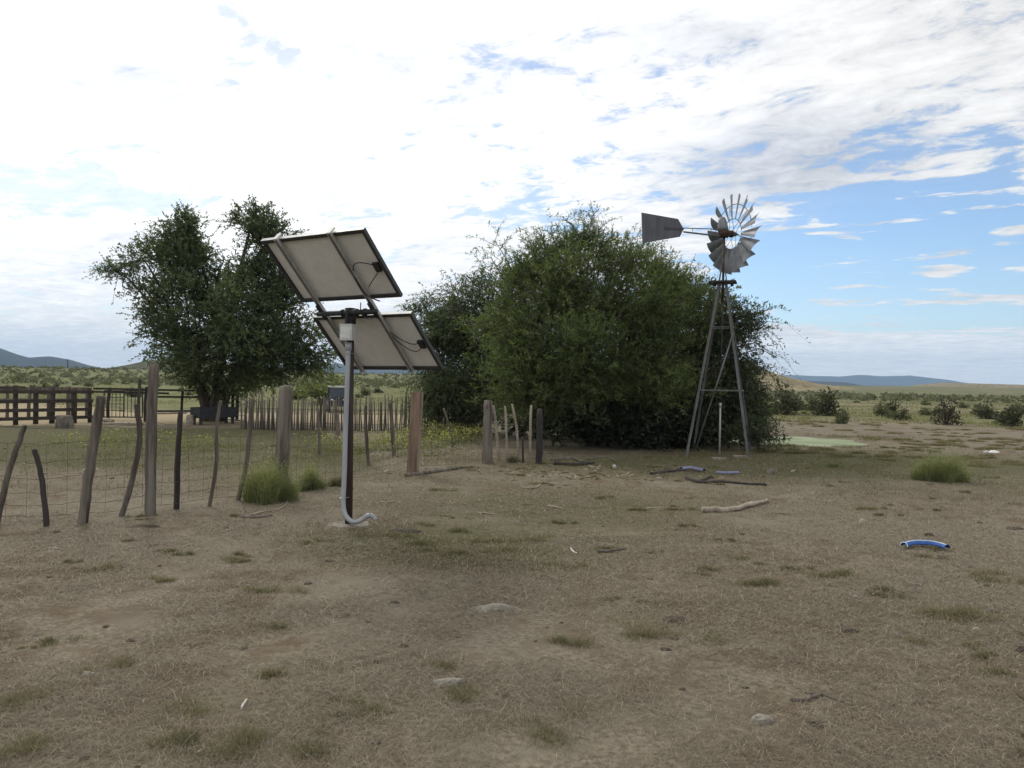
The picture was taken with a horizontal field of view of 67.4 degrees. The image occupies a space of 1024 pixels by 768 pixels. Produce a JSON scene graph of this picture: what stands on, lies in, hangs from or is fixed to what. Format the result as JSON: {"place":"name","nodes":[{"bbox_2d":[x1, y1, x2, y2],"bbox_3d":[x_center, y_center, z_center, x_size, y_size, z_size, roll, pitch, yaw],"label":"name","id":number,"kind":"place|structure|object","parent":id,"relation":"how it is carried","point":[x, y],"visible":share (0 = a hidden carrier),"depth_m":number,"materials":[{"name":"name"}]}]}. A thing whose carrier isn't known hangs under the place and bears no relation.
{"place":"outdoors","nodes":[
{"label":"outdoors","id":0,"kind":"place"},
{"bbox_2d":[0,348,96,368],"bbox_3d":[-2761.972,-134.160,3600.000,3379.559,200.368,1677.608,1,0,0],"label":"mountain","id":1,"kind":"structure","parent":0,"point":[7,358],"depth_m":3268.21,"materials":[{"name":"plant"}]},
{"bbox_2d":[55,415,73,427],"bbox_3d":[-14.233,1.198,24.413,0.595,0.440,0.488,1,0,0],"label":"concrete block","id":2,"kind":"object","parent":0,"point":[63,421],"visible":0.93,"depth_m":24.25,"materials":[{"name":"grey concrete"}]},
{"bbox_2d":[110,360,231,370],"bbox_3d":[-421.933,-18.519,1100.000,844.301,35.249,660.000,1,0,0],"label":"hill","id":3,"kind":"structure","parent":0,"point":[139,365],"depth_m":993.50,"materials":[{"name":"plant"}]},
{"bbox_2d":[295,363,426,373],"bbox_3d":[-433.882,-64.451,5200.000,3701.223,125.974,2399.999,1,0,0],"label":"mountain","id":4,"kind":"structure","parent":0,"point":[341,369],"depth_m":4582.35,"materials":[{"name":"green"}]},
{"bbox_2d":[0,367,1023,767],"bbox_3d":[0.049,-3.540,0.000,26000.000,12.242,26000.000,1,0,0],"label":"ground","id":5,"kind":"structure","parent":0,"point":[118,613],"depth_m":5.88,"materials":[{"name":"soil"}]},
{"bbox_2d":[32,381,52,386],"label":"shrub","id":6,"kind":"object","parent":5,"relation":"on","point":[43,384],"visible":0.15,"depth_m":81.12,"materials":[{"name":"green plant"}]},
{"bbox_2d":[0,385,91,416],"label":"corral fence","id":7,"kind":"object","parent":5,"relation":"on","point":[68,396],"visible":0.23,"depth_m":30.92,"materials":[{"name":"brown wood"}]},
{"bbox_2d":[0,385,93,424],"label":"corral fence","id":8,"kind":"object","parent":5,"relation":"on","point":[15,390],"visible":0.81,"depth_m":26.30,"materials":[{"name":"brown wood"}]},
{"bbox_2d":[79,755,89,760],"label":"clod","id":9,"kind":"object","parent":5,"relation":"on","point":[86,757],"visible":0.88,"depth_m":3.23,"materials":[{"name":"soil"}]},
{"bbox_2d":[81,381,93,386],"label":"shrub","id":10,"kind":"object","parent":5,"relation":"on","point":[87,384],"visible":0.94,"depth_m":122.01,"materials":[{"name":"green plant"}]},
{"bbox_2d":[81,671,95,676],"bbox_3d":[-2.268,1.559,4.110,0.097,0.040,0.060,1,0,0],"label":"stone","id":11,"kind":"object","parent":5,"relation":"on","point":[88,673],"visible":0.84,"depth_m":4.11,"materials":[{"name":"stone"}]},
{"bbox_2d":[103,418,113,421],"bbox_3d":[-14.714,1.310,27.900,1.151,0.177,0.149,1,0,45],"label":"log","id":12,"kind":"object","parent":5,"relation":"on","point":[107,420],"visible":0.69,"depth_m":27.68,"materials":[{"name":"brown wood"}]},
{"bbox_2d":[103,390,124,417],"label":"metal gate","id":13,"kind":"structure","parent":5,"relation":"on","point":[115,416],"depth_m":29.91,"materials":[{"name":"grey metal"}]},
{"bbox_2d":[102,422,144,424],"bbox_3d":[-13.362,1.355,26.321,1.404,0.099,0.080,1,0,-14],"label":"ground pole","id":14,"kind":"object","parent":5,"relation":"on","point":[117,423],"visible":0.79,"depth_m":26.28,"materials":[{"name":"brown wood"}]},
{"bbox_2d":[125,638,136,641],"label":"clod","id":15,"kind":"object","parent":5,"relation":"on","point":[130,639],"visible":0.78,"depth_m":4.70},
{"bbox_2d":[123,390,142,417],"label":"metal gate","id":16,"kind":"structure","parent":5,"relation":"on","point":[131,404],"depth_m":30.06,"materials":[{"name":"grey metal"}]},
{"bbox_2d":[125,385,142,396],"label":"shrub","id":17,"kind":"object","parent":5,"relation":"on","point":[129,394],"visible":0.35,"depth_m":70.13,"materials":[{"name":"green plant"}]},
{"bbox_2d":[137,379,140,414],"bbox_3d":[-12.839,0.675,26.467,0.159,1.699,0.096,1,0,0],"label":"tall stake","id":18,"kind":"object","parent":5,"relation":"on","point":[139,391],"visible":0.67,"depth_m":26.42,"materials":[{"name":"brown wood"}]},
{"bbox_2d":[132,524,160,527],"bbox_3d":[-3.968,1.546,8.345,0.347,0.050,0.131,1,0,0],"label":"dung clod","id":19,"kind":"object","parent":5,"relation":"on","point":[148,525],"visible":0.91,"depth_m":8.31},
{"bbox_2d":[93,387,238,421],"bbox_3d":[-13.141,0.828,29.424,5.136,1.440,0.177,1,0,-28],"label":"corral fence","id":20,"kind":"object","parent":5,"relation":"on","point":[109,392],"visible":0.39,"depth_m":29.02,"materials":[{"name":"brown wood"}]},
{"bbox_2d":[157,412,186,413],"bbox_3d":[-15.545,1.327,35.151,0.111,0.106,1.377,1,0,36],"label":"ground pole","id":21,"kind":"object","parent":5,"relation":"on","point":[170,412],"visible":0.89,"depth_m":35.00,"materials":[{"name":"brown wood"}]},
{"bbox_2d":[185,415,193,424],"bbox_3d":[-11.454,1.279,27.296,0.300,0.380,0.277,1,0,0],"label":"salt block","id":22,"kind":"object","parent":5,"relation":"on","point":[189,419],"depth_m":27.19,"materials":[{"name":"stone"}]},
{"bbox_2d":[81,194,340,421],"bbox_3d":[-11.529,-2.853,28.924,10.322,8.983,6.426,1,0,0],"label":"broadleaf tree","id":23,"kind":"object","parent":5,"relation":"on","point":[261,330],"visible":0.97,"depth_m":28.82,"materials":[{"name":"green plant"}]},
{"bbox_2d":[190,406,236,424],"bbox_3d":[-10.850,1.169,27.948,0.600,0.660,1.506,1,0,35],"label":"feed trough","id":24,"kind":"object","parent":5,"relation":"on","point":[226,412],"visible":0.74,"depth_m":27.57,"materials":[{"name":"metal"}]},
{"bbox_2d":[228,393,245,420],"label":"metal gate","id":25,"kind":"structure","parent":5,"relation":"on","point":[235,419],"depth_m":29.27,"materials":[{"name":"metal"}]},
{"bbox_2d":[242,514,272,517],"bbox_3d":[-2.975,1.548,8.983,0.369,0.043,0.067,1,0,-36],"label":"stick","id":26,"kind":"object","parent":5,"relation":"on","point":[257,516],"visible":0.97,"depth_m":8.95,"materials":[{"name":"brown wood"}]},
{"bbox_2d":[22,419,502,462],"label":"weeds","id":27,"kind":"object","parent":5,"relation":"on","point":[437,432],"visible":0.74,"depth_m":18.59,"materials":[{"name":"plant"}]},
{"bbox_2d":[221,442,314,504],"bbox_3d":[-3.332,1.155,10.377,1.488,0.902,1.378,1,0,40],"label":"bunchgrass","id":28,"kind":"object","parent":5,"relation":"on","point":[267,487],"visible":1,"depth_m":10.22,"materials":[{"name":"plant"}]},
{"bbox_2d":[0,364,542,526],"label":"wire fence","id":29,"kind":"object","parent":5,"relation":"on","point":[283,437],"visible":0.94,"depth_m":9.39,"materials":[{"name":"brown wood"}]},
{"bbox_2d":[292,377,310,399],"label":"shrub","id":30,"kind":"object","parent":5,"relation":"on","point":[295,396],"visible":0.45,"depth_m":71.04,"materials":[{"name":"green plant"}]},
{"bbox_2d":[293,450,333,491],"bbox_3d":[-2.928,1.280,11.367,1.110,0.632,0.828,1,0,34],"label":"bunchgrass","id":31,"kind":"object","parent":5,"relation":"on","point":[311,481],"visible":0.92,"depth_m":11.30,"materials":[{"name":"plant"}]},
{"bbox_2d":[316,407,321,454],"bbox_3d":[-4.189,1.079,16.652,0.144,1.172,0.078,1,0,0],"label":"fence stake","id":32,"kind":"object","parent":5,"relation":"on","point":[319,431],"visible":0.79,"depth_m":16.63,"materials":[{"name":"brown wood"}]},
{"bbox_2d":[297,363,358,402],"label":"shrub","id":33,"kind":"object","parent":5,"relation":"on","point":[320,388],"visible":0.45,"depth_m":64.02,"materials":[{"name":"green plant"}]},
{"bbox_2d":[326,386,344,411],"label":"utility vehicle","id":34,"kind":"object","parent":5,"relation":"on","point":[336,393],"visible":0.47,"depth_m":54.25,"materials":[{"name":"paint"}]},
{"bbox_2d":[335,412,339,439],"bbox_3d":[-4.814,1.226,21.229,0.136,0.882,0.131,1,0,0],"label":"fence stake","id":35,"kind":"object","parent":5,"relation":"on","point":[337,426],"visible":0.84,"depth_m":21.19,"materials":[{"name":"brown wood"}]},
{"bbox_2d":[324,471,353,488],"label":"bunchgrass","id":36,"kind":"object","parent":5,"relation":"on","point":[335,481],"visible":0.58,"depth_m":11.67,"materials":[{"name":"green plant"}]},
{"bbox_2d":[240,390,451,430],"bbox_3d":[-5.325,0.918,25.151,7.013,1.403,0.090,1,0,-4],"label":"stake fence","id":37,"kind":"object","parent":5,"relation":"on","point":[356,423],"visible":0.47,"depth_m":25.07,"materials":[{"name":"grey wood"}]},
{"bbox_2d":[261,227,443,528],"bbox_3d":[-1.786,0.088,8.603,1.449,3.389,1.487,1,0,30],"label":"solar array","id":38,"kind":"object","parent":5,"relation":"on","point":[330,264],"visible":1,"depth_m":8.52,"materials":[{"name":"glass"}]},
{"bbox_2d":[359,385,373,395],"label":"shrub","id":39,"kind":"object","parent":5,"relation":"on","point":[364,391],"visible":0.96,"depth_m":89.55,"materials":[{"name":"green plant"}]},
{"bbox_2d":[364,405,370,465],"bbox_3d":[-2.756,1.048,14.672,0.163,1.286,0.078,1,0,0],"label":"fence stake","id":40,"kind":"object","parent":5,"relation":"on","point":[366,435],"visible":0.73,"depth_m":14.64,"materials":[{"name":"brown wood"}]},
{"bbox_2d":[371,739,382,745],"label":"clod","id":41,"kind":"object","parent":5,"relation":"on","point":[377,742],"visible":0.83,"depth_m":3.41,"materials":[{"name":"soil"}]},
{"bbox_2d":[371,387,384,392],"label":"shrub","id":42,"kind":"object","parent":5,"relation":"on","point":[378,390],"visible":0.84,"depth_m":104.26,"materials":[{"name":"green plant"}]},
{"bbox_2d":[388,402,395,455],"bbox_3d":[-2.603,1.047,16.732,0.197,1.296,0.108,1,0,0],"label":"fence stake","id":43,"kind":"object","parent":5,"relation":"on","point":[392,431],"visible":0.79,"depth_m":16.69,"materials":[{"name":"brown wood"}]},
{"bbox_2d":[397,644,410,647],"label":"clod","id":44,"kind":"object","parent":5,"relation":"on","point":[404,645],"visible":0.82,"depth_m":4.64,"materials":[{"name":"soil"}]},
{"bbox_2d":[388,529,421,533],"bbox_3d":[-1.151,1.596,8.300,0.421,0.051,0.222,1,0,0],"label":"dung clod","id":45,"kind":"object","parent":5,"relation":"on","point":[410,530],"visible":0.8,"depth_m":8.27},
{"bbox_2d":[404,465,470,476],"bbox_3d":[-1.315,1.563,13.883,0.102,0.084,1.899,1,0,32],"label":"ground plank","id":46,"kind":"object","parent":5,"relation":"on","point":[429,471],"visible":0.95,"depth_m":13.68,"materials":[{"name":"brown wood"}]},
{"bbox_2d":[443,408,453,446],"bbox_3d":[-1.594,1.164,19.383,0.323,1.120,0.076,1,0,0],"label":"fence stake","id":47,"kind":"object","parent":5,"relation":"on","point":[447,420],"visible":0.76,"depth_m":19.36,"materials":[{"name":"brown wood"}]},
{"bbox_2d":[431,678,466,688],"bbox_3d":[-0.342,1.589,4.075,0.227,0.051,0.128,1,0,0],"label":"stone","id":48,"kind":"object","parent":5,"relation":"on","point":[448,681],"visible":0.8,"depth_m":4.07,"materials":[{"name":"stone"}]},
{"bbox_2d":[386,252,539,434],"bbox_3d":[-1.248,-0.846,24.315,5.468,6.662,5.099,1,0,36],"label":"mesquite tree","id":49,"kind":"object","parent":5,"relation":"on","point":[451,380],"visible":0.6,"depth_m":23.96,"materials":[{"name":"green plant"}]},
{"bbox_2d":[477,512,495,514],"bbox_3d":[-0.309,1.587,9.423,0.240,0.031,0.030,1,0,20],"label":"stick","id":50,"kind":"object","parent":5,"relation":"on","point":[486,513],"visible":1,"depth_m":9.42,"materials":[{"name":"brown wood"}]},
{"bbox_2d":[469,603,520,611],"bbox_3d":[-0.125,1.593,5.476,0.402,0.056,0.149,1,0,0],"label":"stone","id":51,"kind":"object","parent":5,"relation":"on","point":[492,607],"visible":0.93,"depth_m":5.44,"materials":[{"name":"stone"}]},
{"bbox_2d":[0,365,1023,402],"bbox_3d":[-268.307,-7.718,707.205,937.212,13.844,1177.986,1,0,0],"label":"scrub","id":52,"kind":"object","parent":5,"relation":"on","point":[26,378],"visible":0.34,"depth_m":175.74,"materials":[{"name":"green plant"}]},
{"bbox_2d":[0,379,1023,427],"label":"pasture grass","id":53,"kind":"structure","parent":5,"relation":"on","point":[969,422],"depth_m":59.37,"materials":[{"name":"plant"}]},
{"bbox_2d":[505,452,519,462],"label":"bunchgrass","id":54,"kind":"object","parent":5,"relation":"on","point":[512,459],"visible":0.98,"depth_m":15.66,"materials":[{"name":"green plant"}]},
{"bbox_2d":[550,457,584,461],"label":"fallen branch","id":55,"kind":"object","parent":5,"relation":"on","point":[555,459],"visible":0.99,"depth_m":16.20,"materials":[{"name":"grey wood"}]},
{"bbox_2d":[554,461,594,465],"bbox_3d":[1.288,1.600,15.400,0.892,0.113,0.336,1,0,-15],"label":"log","id":56,"kind":"object","parent":5,"relation":"on","point":[571,464],"visible":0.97,"depth_m":15.31,"materials":[{"name":"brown wood"}]},
{"bbox_2d":[384,462,794,485],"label":"twig litter","id":57,"kind":"object","parent":5,"relation":"on","point":[629,469],"visible":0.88,"depth_m":13.90,"materials":[{"name":"wood"}]},
{"bbox_2d":[454,200,740,449],"bbox_3d":[2.059,-1.205,19.123,7.373,7.234,5.579,1,0,0],"label":"willow tree","id":58,"kind":"object","parent":5,"relation":"on","point":[630,334],"visible":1,"depth_m":18.66,"materials":[{"name":"green plant"}]},
{"bbox_2d":[588,456,616,461],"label":"fallen branch","id":59,"kind":"object","parent":5,"relation":"on","point":[601,457],"visible":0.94,"depth_m":16.50,"materials":[{"name":"grey wood"}]},
{"bbox_2d":[597,547,625,552],"bbox_3d":[0.976,1.615,7.470,0.336,0.038,0.046,1,0,-25],"label":"stick","id":60,"kind":"object","parent":5,"relation":"on","point":[605,550],"visible":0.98,"depth_m":7.44,"materials":[{"name":"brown wood"}]},
{"bbox_2d":[501,356,736,451],"bbox_3d":[3.257,0.367,21.565,7.423,3.742,6.666,1,0,0],"label":"thicket shrub","id":61,"kind":"object","parent":5,"relation":"on","point":[632,425],"visible":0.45,"depth_m":19.39,"materials":[{"name":"green plant"}]},
{"bbox_2d":[660,647,671,650],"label":"clod","id":62,"kind":"object","parent":5,"relation":"on","point":[665,649],"visible":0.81,"depth_m":4.62,"materials":[{"name":"soil"}]},
{"bbox_2d":[649,470,686,474],"bbox_3d":[2.886,1.630,14.265,1.045,0.072,0.107,1,0,-41],"label":"stick","id":63,"kind":"object","parent":5,"relation":"on","point":[657,472],"visible":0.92,"depth_m":14.24,"materials":[{"name":"brown wood"}]},
{"bbox_2d":[668,635,679,639],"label":"clod","id":64,"kind":"object","parent":5,"relation":"on","point":[673,637],"visible":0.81,"depth_m":4.84,"materials":[{"name":"soil"}]},
{"bbox_2d":[663,614,687,623],"bbox_3d":[1.120,1.605,5.223,0.197,0.056,0.118,1,0,0],"label":"dung clod","id":65,"kind":"object","parent":5,"relation":"on","point":[673,618],"visible":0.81,"depth_m":5.20,"materials":[{"name":"soil"}]},
{"bbox_2d":[680,466,705,470],"bbox_3d":[3.482,1.611,14.611,0.534,0.056,0.254,1,0,44],"label":"cut pipe","id":66,"kind":"object","parent":5,"relation":"on","point":[692,467],"visible":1,"depth_m":14.67,"materials":[{"name":"plastic"}]},
{"bbox_2d":[583,274,809,449],"bbox_3d":[4.902,-0.123,21.313,6.577,5.918,4.707,1,0,0],"label":"mesquite tree","id":67,"kind":"object","parent":5,"relation":"on","point":[750,369],"visible":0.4,"depth_m":20.64,"materials":[{"name":"green plant"}]},
{"bbox_2d":[641,193,760,458],"bbox_3d":[4.384,-1.374,18.176,2.988,6.280,1.950,1,0,0],"label":"windmill","id":68,"kind":"object","parent":5,"relation":"on","point":[724,258],"visible":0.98,"depth_m":17.95,"materials":[{"name":"metal"}]},
{"bbox_2d":[711,457,725,459],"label":"concrete slab","id":69,"kind":"structure","parent":5,"relation":"on","point":[720,458],"depth_m":17.03,"materials":[{"name":"concrete"}]},
{"bbox_2d":[685,475,766,485],"bbox_3d":[3.484,1.635,12.837,0.759,0.083,1.343,1,0,-29],"label":"fallen branch","id":70,"kind":"object","parent":5,"relation":"on","point":[702,481],"visible":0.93,"depth_m":12.79,"materials":[{"name":"brown wood"}]},
{"bbox_2d":[716,471,739,473],"bbox_3d":[3.952,1.615,14.033,0.442,0.048,0.147,1,0,-7],"label":"cut pipe","id":71,"kind":"object","parent":5,"relation":"on","point":[727,472],"visible":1,"depth_m":13.99,"materials":[{"name":"plastic"}]},
{"bbox_2d":[701,499,768,512],"bbox_3d":[3.073,1.626,10.253,1.509,0.098,0.246,1,0,-39],"label":"fallen branch","id":72,"kind":"object","parent":5,"relation":"on","point":[728,509],"visible":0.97,"depth_m":9.94,"materials":[{"name":"brown wood"}]},
{"bbox_2d":[732,455,746,457],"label":"concrete slab","id":73,"kind":"structure","parent":5,"relation":"on","point":[739,456],"depth_m":17.65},
{"bbox_2d":[714,410,794,452],"bbox_3d":[5.932,1.242,18.966,1.757,1.252,1.621,1,0,37],"label":"dark shrub","id":74,"kind":"object","parent":5,"relation":"on","point":[755,433],"visible":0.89,"depth_m":18.81,"materials":[{"name":"green plant"}]},
{"bbox_2d":[750,713,772,725],"bbox_3d":[1.192,1.601,3.647,0.125,0.055,0.092,1,0,0],"label":"stone","id":75,"kind":"object","parent":5,"relation":"on","point":[758,719],"visible":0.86,"depth_m":3.63,"materials":[{"name":"stone"}]},
{"bbox_2d":[754,398,773,418],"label":"shrub","id":76,"kind":"object","parent":5,"relation":"on","point":[767,408],"visible":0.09,"depth_m":39.92,"materials":[{"name":"green plant"}]},
{"bbox_2d":[766,468,776,473],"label":"stone","id":77,"kind":"object","parent":5,"relation":"on","point":[770,470],"visible":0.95,"depth_m":14.27,"materials":[{"name":"stone"}]},
{"bbox_2d":[770,378,809,414],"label":"shrub","id":78,"kind":"object","parent":5,"relation":"on","point":[786,405],"visible":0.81,"depth_m":45.63,"materials":[{"name":"green plant"}]},
{"bbox_2d":[802,395,824,411],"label":"shrub","id":79,"kind":"object","parent":5,"relation":"on","point":[810,402],"visible":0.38,"depth_m":56.28,"materials":[{"name":"green plant"}]},
{"bbox_2d":[808,721,822,726],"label":"clod","id":80,"kind":"object","parent":5,"relation":"on","point":[816,722],"visible":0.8,"depth_m":3.62,"materials":[{"name":"soil"}]},
{"bbox_2d":[790,691,843,702],"bbox_3d":[1.546,1.603,3.943,0.275,0.032,0.135,1,0,0],"label":"stick","id":81,"kind":"object","parent":5,"relation":"on","point":[813,696],"visible":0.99,"depth_m":3.92,"materials":[{"name":"brown wood"}]},
{"bbox_2d":[808,386,844,415],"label":"shrub","id":82,"kind":"object","parent":5,"relation":"on","point":[829,402],"visible":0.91,"depth_m":44.53,"materials":[{"name":"green plant"}]},
{"bbox_2d":[820,458,839,467],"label":"bunchgrass","id":83,"kind":"object","parent":5,"relation":"on","point":[834,465],"visible":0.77,"depth_m":15.75,"materials":[{"name":"green plant"}]},
{"bbox_2d":[834,407,849,423],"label":"shrub","id":84,"kind":"object","parent":5,"relation":"on","point":[838,419],"visible":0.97,"depth_m":34.78,"materials":[{"name":"green plant"}]},
{"bbox_2d":[841,628,859,633],"bbox_3d":[2.221,1.624,5.037,0.135,0.038,0.079,1,0,15],"label":"clod","id":85,"kind":"object","parent":5,"relation":"on","point":[851,630],"visible":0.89,"depth_m":5.02,"materials":[{"name":"soil"}]},
{"bbox_2d":[872,399,891,415],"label":"shrub","id":86,"kind":"object","parent":5,"relation":"on","point":[879,410],"visible":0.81,"depth_m":45.70,"materials":[{"name":"green plant"}]},
{"bbox_2d":[882,411,899,418],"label":"shrub","id":87,"kind":"object","parent":5,"relation":"on","point":[889,415],"visible":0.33,"depth_m":41.73,"materials":[{"name":"green plant"}]},
{"bbox_2d":[883,399,902,413],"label":"shrub","id":88,"kind":"object","parent":5,"relation":"on","point":[893,408],"visible":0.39,"depth_m":49.10,"materials":[{"name":"green plant"}]},
{"bbox_2d":[891,407,911,420],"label":"shrub","id":89,"kind":"object","parent":5,"relation":"on","point":[902,414],"visible":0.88,"depth_m":39.75,"materials":[{"name":"green plant"}]},
{"bbox_2d":[900,540,949,548],"bbox_3d":[4.150,1.617,7.775,0.458,0.050,0.234,1,0,0],"label":"cut pipe","id":90,"kind":"object","parent":5,"relation":"on","point":[923,542],"visible":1,"depth_m":7.79,"materials":[{"name":"plastic"}]},
{"bbox_2d":[920,398,933,404],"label":"shrub","id":91,"kind":"object","parent":5,"relation":"on","point":[925,402],"visible":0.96,"depth_m":105.56,"materials":[{"name":"green plant"}]},
{"bbox_2d":[917,404,943,415],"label":"shrub","id":92,"kind":"object","parent":5,"relation":"on","point":[930,412],"visible":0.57,"depth_m":50.86,"materials":[{"name":"green plant"}]},
{"bbox_2d":[901,438,984,482],"bbox_3d":[7.520,1.331,13.380,1.470,0.801,1.360,1,0,44],"label":"bunchgrass","id":93,"kind":"object","parent":5,"relation":"on","point":[941,472],"visible":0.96,"depth_m":13.27,"materials":[{"name":"plant"}]},
{"bbox_2d":[930,396,964,424],"bbox_3d":[19.729,1.252,34.980,1.614,1.468,1.121,1,0,-13],"label":"shrub","id":94,"kind":"object","parent":5,"relation":"on","point":[948,413],"visible":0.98,"depth_m":34.88,"materials":[{"name":"plant"}]},
{"bbox_2d":[956,401,969,407],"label":"shrub","id":95,"kind":"object","parent":5,"relation":"on","point":[963,405],"visible":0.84,"depth_m":82.31,"materials":[{"name":"green plant"}]},
{"bbox_2d":[970,406,993,412],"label":"shrub","id":96,"kind":"object","parent":5,"relation":"on","point":[975,409],"visible":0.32,"depth_m":63.74,"materials":[{"name":"green plant"}]},
{"bbox_2d":[971,401,1003,419],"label":"shrub","id":97,"kind":"object","parent":5,"relation":"on","point":[987,413],"visible":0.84,"depth_m":44.53,"materials":[{"name":"green plant"}]},
{"bbox_2d":[992,402,1023,426],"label":"shrub","id":98,"kind":"object","parent":5,"relation":"on","point":[1009,419],"visible":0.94,"depth_m":34.32,"materials":[{"name":"green plant"}]},
{"bbox_2d":[1007,401,1023,411],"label":"shrub","id":99,"kind":"object","parent":5,"relation":"on","point":[1015,405],"visible":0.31,"depth_m":67.80,"materials":[{"name":"green plant"}]},
{"bbox_2d":[1015,645,1023,654],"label":"dung clod","id":100,"kind":"object","parent":5,"relation":"on","point":[1021,649],"visible":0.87,"depth_m":4.72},
{"bbox_2d":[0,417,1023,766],"bbox_3d":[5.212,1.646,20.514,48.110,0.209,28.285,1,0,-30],"label":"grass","id":101,"kind":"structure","parent":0,"point":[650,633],"depth_m":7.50,"materials":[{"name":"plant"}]},
{"bbox_2d":[0,0,1023,384],"label":"sky","id":102,"kind":"structure","parent":0,"point":[877,146],"materials":[{"name":"white"}]},
{"bbox_2d":[713,363,854,390],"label":"hill","id":103,"kind":"structure","parent":0,"point":[797,384],"depth_m":530.17,"materials":[{"name":"plant"}]},
{"bbox_2d":[733,436,867,446],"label":"pond water","id":104,"kind":"structure","parent":0,"point":[809,441],"depth_m":23.45,"materials":[{"name":"liquid"}]},
{"bbox_2d":[808,381,862,385],"bbox_3d":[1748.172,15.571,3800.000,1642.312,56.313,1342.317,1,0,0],"label":"mountain","id":105,"kind":"structure","parent":0,"point":[835,383],"depth_m":3537.58,"materials":[{"name":"blue"}]},
{"bbox_2d":[782,375,963,385],"bbox_3d":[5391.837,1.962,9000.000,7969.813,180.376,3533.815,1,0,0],"label":"mountain","id":106,"kind":"structure","parent":0,"point":[866,380],"depth_m":8252.00,"materials":[{"name":"blue"}]},
{"bbox_2d":[913,383,1023,387],"bbox_3d":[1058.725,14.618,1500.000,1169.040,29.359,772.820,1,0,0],"label":"hill","id":107,"kind":"structure","parent":0,"point":[966,385],"depth_m":1355.23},
{"bbox_2d":[1006,526,1023,529],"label":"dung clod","id":108,"kind":"object","parent":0,"point":[1014,528],"visible":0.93,"depth_m":8.82,"materials":[{"name":"soil"}]}
]}

